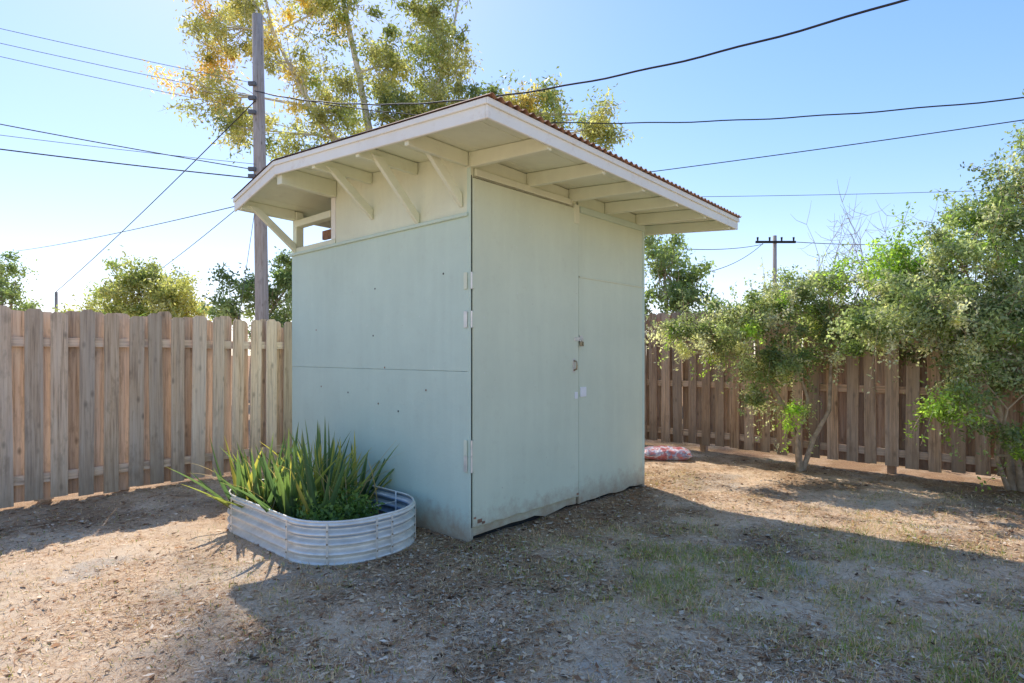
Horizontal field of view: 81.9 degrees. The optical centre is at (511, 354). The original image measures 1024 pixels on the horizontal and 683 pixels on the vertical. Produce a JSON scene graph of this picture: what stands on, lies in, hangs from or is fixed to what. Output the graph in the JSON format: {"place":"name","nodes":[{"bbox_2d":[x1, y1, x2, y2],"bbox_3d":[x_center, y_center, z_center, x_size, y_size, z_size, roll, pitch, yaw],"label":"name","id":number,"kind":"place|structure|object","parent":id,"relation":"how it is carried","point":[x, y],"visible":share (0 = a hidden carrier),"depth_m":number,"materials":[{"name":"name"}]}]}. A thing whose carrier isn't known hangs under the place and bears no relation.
{"place":"outdoors","nodes":[
{"label":"outdoors","id":0,"kind":"place"},
{"bbox_2d":[0,356,1023,682],"bbox_3d":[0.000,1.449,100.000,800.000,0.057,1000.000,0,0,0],"label":"ground","id":1,"kind":"structure","parent":0,"point":[58,564],"depth_m":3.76,"materials":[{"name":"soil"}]},
{"bbox_2d":[0,250,44,310],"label":"shade tree","id":2,"kind":"object","parent":1,"relation":"on","point":[8,293],"visible":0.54,"depth_m":24.21,"materials":[{"name":"green plant"}]},
{"bbox_2d":[55,292,57,311],"bbox_3d":[-19.300,-0.450,25.000,0.139,4.400,0.139,0,0,0],"label":"utility pole","id":3,"kind":"object","parent":1,"relation":"on","point":[56,298],"visible":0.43,"depth_m":24.96,"materials":[{"name":"grey wood"}]},
{"bbox_2d":[52,245,212,320],"bbox_3d":[-14.406,-1.304,22.185,6.700,5.507,4.390,0,0,0],"label":"yellow green tree","id":4,"kind":"object","parent":1,"relation":"on","point":[168,293],"visible":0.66,"depth_m":21.46,"materials":[{"name":"green plant"}]},
{"bbox_2d":[0,305,294,508],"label":"wooden fence","id":5,"kind":"object","parent":1,"relation":"on","point":[92,402],"visible":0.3,"depth_m":6.24,"materials":[{"name":"brown wood"}]},
{"bbox_2d":[197,246,291,401],"bbox_3d":[-7.560,-0.900,18.089,4.027,4.719,2.636,0,0,0],"label":"shade tree","id":6,"kind":"object","parent":1,"relation":"on","point":[282,276],"visible":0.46,"depth_m":17.65,"materials":[{"name":"green plant"}]},
{"bbox_2d":[248,12,268,319],"bbox_3d":[-5.353,-2.749,12.572,0.394,9.002,0.344,0,0,0],"label":"utility pole","id":7,"kind":"object","parent":1,"relation":"on","point":[257,83],"visible":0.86,"depth_m":12.49,"materials":[{"name":"brown wood"}]},
{"bbox_2d":[0,28,246,81],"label":"utility wire","id":8,"kind":"object","parent":7,"relation":"attached to","point":[122,55],"visible":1,"depth_m":12.04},
{"bbox_2d":[0,124,247,168],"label":"utility wire","id":9,"kind":"object","parent":7,"relation":"attached to","point":[121,146],"visible":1,"depth_m":12.03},
{"bbox_2d":[0,43,247,95],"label":"utility wire","id":10,"kind":"object","parent":7,"relation":"attached to","point":[124,70],"visible":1,"depth_m":12.04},
{"bbox_2d":[0,56,251,109],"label":"utility wire","id":11,"kind":"object","parent":7,"relation":"attached to","point":[127,84],"visible":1,"depth_m":12.05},
{"bbox_2d":[0,149,252,178],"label":"utility wire","id":12,"kind":"object","parent":7,"relation":"attached to","point":[125,164],"visible":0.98,"depth_m":12.04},
{"bbox_2d":[19,206,233,250],"bbox_3d":[-15.310,-4.230,21.225,26.445,2.042,0.022,0,0,42],"label":"utility wire","id":13,"kind":"object","parent":7,"relation":"attached to","point":[141,227],"visible":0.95,"depth_m":16.87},
{"bbox_2d":[1,135,251,163],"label":"utility wire","id":14,"kind":"object","parent":7,"relation":"attached to","point":[122,149],"visible":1,"depth_m":12.03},
{"bbox_2d":[56,101,254,291],"bbox_3d":[-12.360,-3.995,18.725,18.716,2.712,0.022,0,0,42],"label":"utility wire","id":15,"kind":"object","parent":7,"relation":"hanging from","point":[158,196],"visible":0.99,"depth_m":16.27,"materials":[{"name":"black metal"}]},
{"bbox_2d":[157,211,233,271],"bbox_3d":[-9.410,-3.170,17.225,0.018,0.458,12.446,0,0,-40],"label":"utility wire","id":16,"kind":"object","parent":7,"relation":"attached to","point":[199,239],"visible":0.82,"depth_m":16.15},
{"bbox_2d":[238,214,254,319],"bbox_3d":[-5.735,-1.800,12.725,0.848,2.504,0.012,0,0,41],"label":"utility wire","id":17,"kind":"object","parent":7,"relation":"attached to","point":[246,266],"visible":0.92,"depth_m":12.70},
{"bbox_2d":[255,0,908,105],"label":"utility wire","id":18,"kind":"object","parent":7,"relation":"attached to","point":[794,32],"visible":0.92,"depth_m":6.82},
{"bbox_2d":[269,93,1023,123],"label":"utility wire","id":19,"kind":"object","parent":7,"relation":"attached to","point":[736,119],"visible":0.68,"depth_m":8.17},
{"bbox_2d":[227,474,416,565],"bbox_3d":[-1.596,1.310,4.876,1.855,0.320,1.045,0,0,42],"label":"corrugated planter bed","id":20,"kind":"object","parent":1,"relation":"on","point":[391,530],"visible":0.62,"depth_m":4.25,"materials":[{"name":"metal"}]},
{"bbox_2d":[167,421,400,519],"bbox_3d":[-1.711,0.917,4.946,1.800,0.857,1.696,0,0,30],"label":"aloe plant","id":21,"kind":"object","parent":20,"relation":"on","point":[279,486],"visible":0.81,"depth_m":4.77,"materials":[{"name":"green plant"}]},
{"bbox_2d":[283,480,385,520],"bbox_3d":[-1.394,1.242,4.569,0.726,0.461,0.736,0,0,42],"label":"leafy herb","id":22,"kind":"object","parent":20,"relation":"in","point":[360,508],"visible":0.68,"depth_m":4.49,"materials":[{"name":"green plant"}]},
{"bbox_2d":[140,0,642,163],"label":"eucalyptus tree","id":23,"kind":"object","parent":1,"relation":"on","point":[385,56],"visible":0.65,"depth_m":23.56,"materials":[{"name":"green plant"}]},
{"bbox_2d":[232,92,741,541],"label":"garden shed","id":24,"kind":"structure","parent":1,"relation":"on","point":[468,306],"depth_m":5.18,"materials":[{"name":"green paint"}]},
{"bbox_2d":[472,178,577,526],"bbox_3d":[0.154,-0.012,5.090,0.032,2.720,1.374,0,0,42],"label":"door","id":25,"kind":"structure","parent":24,"relation":"in","point":[525,246],"depth_m":4.99,"materials":[{"name":"green paint"}]},
{"bbox_2d":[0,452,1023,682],"bbox_3d":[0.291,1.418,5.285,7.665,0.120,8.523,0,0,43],"label":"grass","id":26,"kind":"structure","parent":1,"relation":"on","point":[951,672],"depth_m":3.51,"materials":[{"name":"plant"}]},
{"bbox_2d":[645,445,692,460],"bbox_3d":[2.120,1.362,8.150,0.704,0.185,0.440,0,0,9],"label":"soil bag","id":27,"kind":"object","parent":1,"relation":"on","point":[663,452],"visible":0.91,"depth_m":7.98,"materials":[{"name":"plastic"}]},
{"bbox_2d":[645,233,838,340],"bbox_3d":[6.209,-1.070,16.403,8.274,5.040,2.573,0,0,-15],"label":"shade tree","id":28,"kind":"object","parent":1,"relation":"on","point":[664,257],"visible":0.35,"depth_m":15.60,"materials":[{"name":"green plant"}]},
{"bbox_2d":[755,235,795,298],"bbox_3d":[17.800,-3.150,39.975,2.700,9.800,0.368,0,0,0],"label":"utility pole","id":29,"kind":"object","parent":1,"relation":"on","point":[774,241],"visible":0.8,"depth_m":39.87,"materials":[{"name":"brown wood"}]},
{"bbox_2d":[646,244,762,249],"bbox_3d":[10.501,-5.800,31.001,0.040,3.340,22.210,0,0,36],"label":"utility wire","id":30,"kind":"object","parent":29,"relation":"attached to","point":[720,249],"visible":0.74,"depth_m":31.80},
{"bbox_2d":[712,243,762,270],"bbox_3d":[13.401,-5.824,35.001,0.040,3.388,12.333,0,0,36],"label":"utility wire","id":31,"kind":"object","parent":29,"relation":"attached to","point":[738,260],"visible":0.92,"depth_m":34.78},
{"bbox_2d":[797,235,1023,244],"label":"utility wire","id":32,"kind":"object","parent":29,"relation":"attached to","point":[853,244],"visible":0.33,"depth_m":40.80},
{"bbox_2d":[645,242,945,470],"bbox_3d":[3.417,0.035,7.304,3.653,2.890,1.786,0,0,0],"label":"climbing shrub","id":33,"kind":"object","parent":1,"relation":"on","point":[757,316],"visible":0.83,"depth_m":7.25,"materials":[{"name":"green plant"}]},
{"bbox_2d":[645,304,1023,476],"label":"wooden fence","id":34,"kind":"object","parent":1,"relation":"on","point":[861,426],"visible":0.27,"depth_m":7.53,"materials":[{"name":"brown wood"}]},
{"bbox_2d":[794,179,965,312],"bbox_3d":[5.394,-0.478,8.604,2.395,3.875,2.240,0,0,-41],"label":"bare shrub","id":35,"kind":"object","parent":1,"relation":"on","point":[851,247],"visible":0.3,"depth_m":8.87,"materials":[{"name":"brown plant"}]},
{"bbox_2d":[799,89,1023,491],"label":"climbing shrub","id":36,"kind":"object","parent":1,"relation":"on","point":[987,325],"visible":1,"depth_m":5.92,"materials":[{"name":"green plant"}]},
{"bbox_2d":[0,0,1023,355],"label":"sky","id":37,"kind":"structure","parent":0,"point":[911,53],"materials":[{"name":"blue"}]},
{"bbox_2d":[651,119,1023,171],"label":"utility wire","id":38,"kind":"object","parent":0,"point":[846,145],"visible":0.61,"depth_m":11.92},
{"bbox_2d":[700,190,990,196],"bbox_3d":[9.500,-5.479,20.000,19.000,0.360,0.018,0,0,0],"label":"utility wire","id":39,"kind":"object","parent":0,"point":[831,194],"visible":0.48,"depth_m":19.99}
]}

